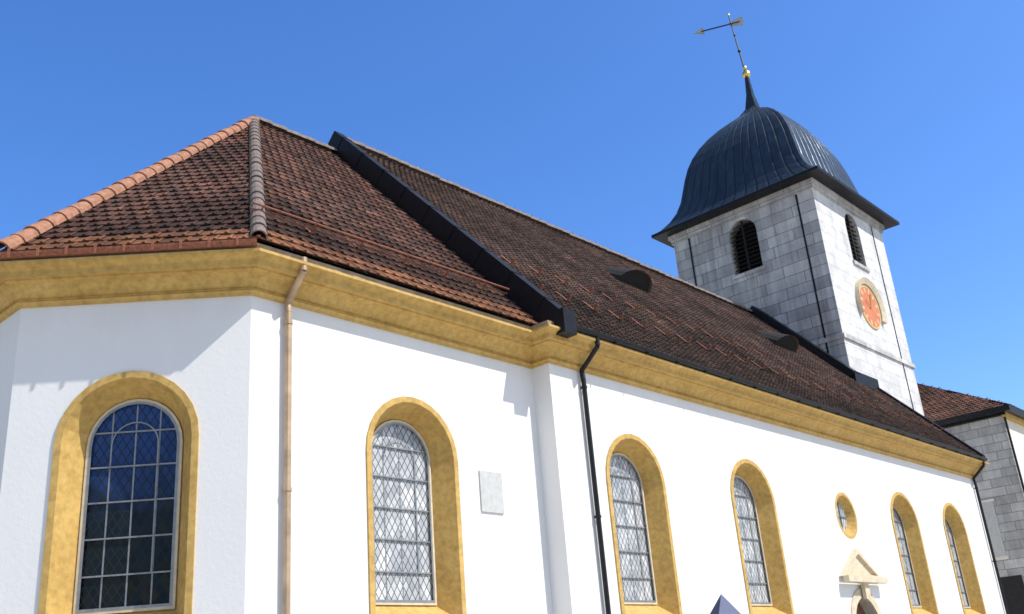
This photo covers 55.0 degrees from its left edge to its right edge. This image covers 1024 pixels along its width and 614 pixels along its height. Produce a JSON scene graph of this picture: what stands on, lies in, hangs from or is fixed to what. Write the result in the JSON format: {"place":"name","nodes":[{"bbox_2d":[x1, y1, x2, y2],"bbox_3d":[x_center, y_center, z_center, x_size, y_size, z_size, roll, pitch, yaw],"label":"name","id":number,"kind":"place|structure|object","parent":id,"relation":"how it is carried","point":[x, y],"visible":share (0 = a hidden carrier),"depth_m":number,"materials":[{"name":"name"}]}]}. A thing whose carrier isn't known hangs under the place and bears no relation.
{"place":"outdoors","nodes":[
{"label":"outdoors","id":0,"kind":"place"},
{"bbox_2d":[0,0,1023,409],"label":"sky","id":1,"kind":"structure","parent":0,"point":[589,119],"materials":[{"name":"blue"}]},
{"bbox_2d":[76,402,969,612],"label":"window","id":2,"kind":"structure","parent":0,"point":[116,552],"depth_m":14.85,"materials":[{"name":"glass"}]},
{"bbox_2d":[668,177,914,368],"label":"tower mouldings","id":3,"kind":"object","parent":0,"point":[776,197],"visible":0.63,"depth_m":43.17,"materials":[{"name":"grey stone"}]},
{"bbox_2d":[730,215,862,273],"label":"tower louvres","id":4,"kind":"object","parent":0,"point":[748,253],"visible":0.32,"depth_m":43.67,"materials":[{"name":"black wood"}]},
{"bbox_2d":[688,194,913,408],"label":"tower conductors","id":5,"kind":"object","parent":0,"point":[820,315],"visible":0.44,"depth_m":41.91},
{"bbox_2d":[855,277,887,328],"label":"tower clock","id":6,"kind":"object","parent":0,"point":[870,305],"visible":1,"depth_m":42.41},
{"bbox_2d":[917,384,1004,417],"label":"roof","id":7,"kind":"structure","parent":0,"point":[948,403],"depth_m":43.47,"materials":[{"name":"brown tile"}]},
{"bbox_2d":[917,383,1023,421],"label":"neighbour roof tiles","id":8,"kind":"object","parent":7,"relation":"on","point":[949,397],"visible":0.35,"depth_m":43.02,"materials":[{"name":"brown tile"}]},
{"bbox_2d":[934,404,1023,425],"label":"neighbour fascia","id":9,"kind":"structure","parent":7,"relation":"attached to","point":[1013,410],"depth_m":41.31,"materials":[{"name":"black metal"}]},
{"bbox_2d":[945,416,1023,582],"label":"stone wall","id":10,"kind":"structure","parent":0,"point":[997,478],"depth_m":40.46,"materials":[{"name":"grey stone"}]},
{"bbox_2d":[1003,417,1023,492],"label":"downspout","id":11,"kind":"object","parent":10,"relation":"attached to","point":[1014,453],"visible":1,"depth_m":40.22,"materials":[{"name":"black metal"}]},
{"label":"ground","id":12,"kind":"structure","parent":0,"visible":0},
{"bbox_2d":[0,295,1005,613],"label":"church walls","id":13,"kind":"structure","parent":12,"relation":"on","point":[220,363],"depth_m":17.08,"materials":[{"name":"paint"}]},
{"bbox_2d":[283,257,306,613],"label":"copper downpipe","id":14,"kind":"object","parent":13,"relation":"attached to","point":[288,324],"visible":1,"depth_m":14.70,"materials":[{"name":"metal"}]},
{"bbox_2d":[0,243,962,454],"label":"eave fascia board","id":15,"kind":"object","parent":13,"relation":"on","point":[292,255],"visible":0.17,"depth_m":16.42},
{"bbox_2d":[365,151,979,455],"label":"nave roof tiles","id":16,"kind":"structure","parent":15,"relation":"on","point":[475,218],"depth_m":27.98,"materials":[{"name":"brown tile"}]},
{"bbox_2d":[604,266,798,351],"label":"roof vents","id":17,"kind":"object","parent":16,"relation":"on","point":[640,279],"visible":1,"depth_m":30.14,"materials":[{"name":"brown metal"}]},
{"bbox_2d":[478,470,504,513],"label":"plaque wall","id":18,"kind":"structure","parent":13,"relation":"attached to","point":[491,492],"depth_m":17.75,"materials":[{"name":"white stone"}]},
{"bbox_2d":[0,248,988,478],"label":"cornice","id":19,"kind":"structure","parent":13,"relation":"on","point":[256,272],"depth_m":17.08,"materials":[{"name":"stone"}]},
{"bbox_2d":[0,236,258,259],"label":"apse gutter","id":20,"kind":"object","parent":19,"relation":"on","point":[66,251],"visible":1,"depth_m":14.75,"materials":[{"name":"orange metal"}]},
{"bbox_2d":[293,251,530,326],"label":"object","id":21,"kind":"structure","parent":19,"relation":"on","point":[391,282],"depth_m":23.04,"materials":[{"name":"metal"}]},
{"bbox_2d":[14,128,956,445],"bbox_3d":[0.576,0.574,30.206,13.989,7.403,33.450,-22,-27,38],"label":"roof underlay","id":22,"kind":"object","parent":19,"relation":"on","point":[276,246],"visible":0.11,"depth_m":18.40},
{"bbox_2d":[0,228,537,323],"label":"eave roof tiles","id":23,"kind":"object","parent":22,"relation":"on","point":[289,242],"visible":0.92,"depth_m":15.50,"materials":[{"name":"brown tile"}]},
{"bbox_2d":[34,123,523,311],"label":"choir roof tiles","id":24,"kind":"object","parent":22,"relation":"on","point":[360,221],"visible":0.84,"depth_m":19.00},
{"bbox_2d":[0,115,751,311],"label":"ridge tiles","id":25,"kind":"object","parent":22,"relation":"on","point":[258,221],"depth_m":20.72,"materials":[{"name":"brown tile"}]},
{"bbox_2d":[250,201,942,430],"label":"snow guards","id":26,"kind":"object","parent":22,"relation":"on","point":[485,281],"visible":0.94,"depth_m":19.71,"materials":[{"name":"orange metal"}]},
{"bbox_2d":[328,131,985,456],"bbox_3d":[6.252,0.531,31.360,7.518,8.031,24.340,-22,-27,38],"label":"parapet flashing","id":27,"kind":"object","parent":22,"relation":"on","point":[531,299],"visible":0.84,"depth_m":22.70,"materials":[{"name":"black metal"}]},
{"bbox_2d":[38,371,986,613],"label":"window surrounds","id":28,"kind":"object","parent":13,"relation":"attached to","point":[88,407],"visible":0.93,"depth_m":16.87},
{"bbox_2d":[73,399,970,613],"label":"window frames","id":29,"kind":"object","parent":13,"relation":"in","point":[176,548],"depth_m":14.69,"materials":[{"name":"grey metal"}]},
{"bbox_2d":[576,325,1008,613],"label":"gutter and downspouts","id":30,"kind":"object","parent":13,"relation":"attached to","point":[597,335],"visible":0.95,"depth_m":21.93,"materials":[{"name":"metal"}]},
{"bbox_2d":[839,548,888,613],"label":"surround","id":31,"kind":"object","parent":13,"relation":"attached to","point":[858,568],"depth_m":26.68,"materials":[{"name":"stone"}]},
{"bbox_2d":[710,594,740,613],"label":"tent","id":32,"kind":"object","parent":12,"relation":"on","point":[723,605],"visible":1,"depth_m":8.36,"materials":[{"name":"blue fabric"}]},
{"bbox_2d":[674,188,923,415],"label":"tower","id":33,"kind":"structure","parent":12,"relation":"on","point":[780,288],"depth_m":42.01,"materials":[{"name":"stone"}]},
{"bbox_2d":[659,76,858,231],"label":"dome roof","id":34,"kind":"structure","parent":33,"relation":"on","point":[754,146],"depth_m":45.15,"materials":[{"name":"metal"}]},
{"bbox_2d":[693,14,749,77],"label":"weather vane","id":35,"kind":"object","parent":34,"relation":"on","point":[738,21],"visible":1,"depth_m":50.73,"materials":[{"name":"grey metal"}]},
{"bbox_2d":[651,165,899,247],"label":"roof eave","id":36,"kind":"object","parent":33,"relation":"on","point":[839,188],"visible":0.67,"depth_m":43.62,"materials":[{"name":"metal"}]},
{"bbox_2d":[940,412,1023,613],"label":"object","id":37,"kind":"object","parent":12,"relation":"on","point":[1013,588],"visible":0.47,"depth_m":40.30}
]}

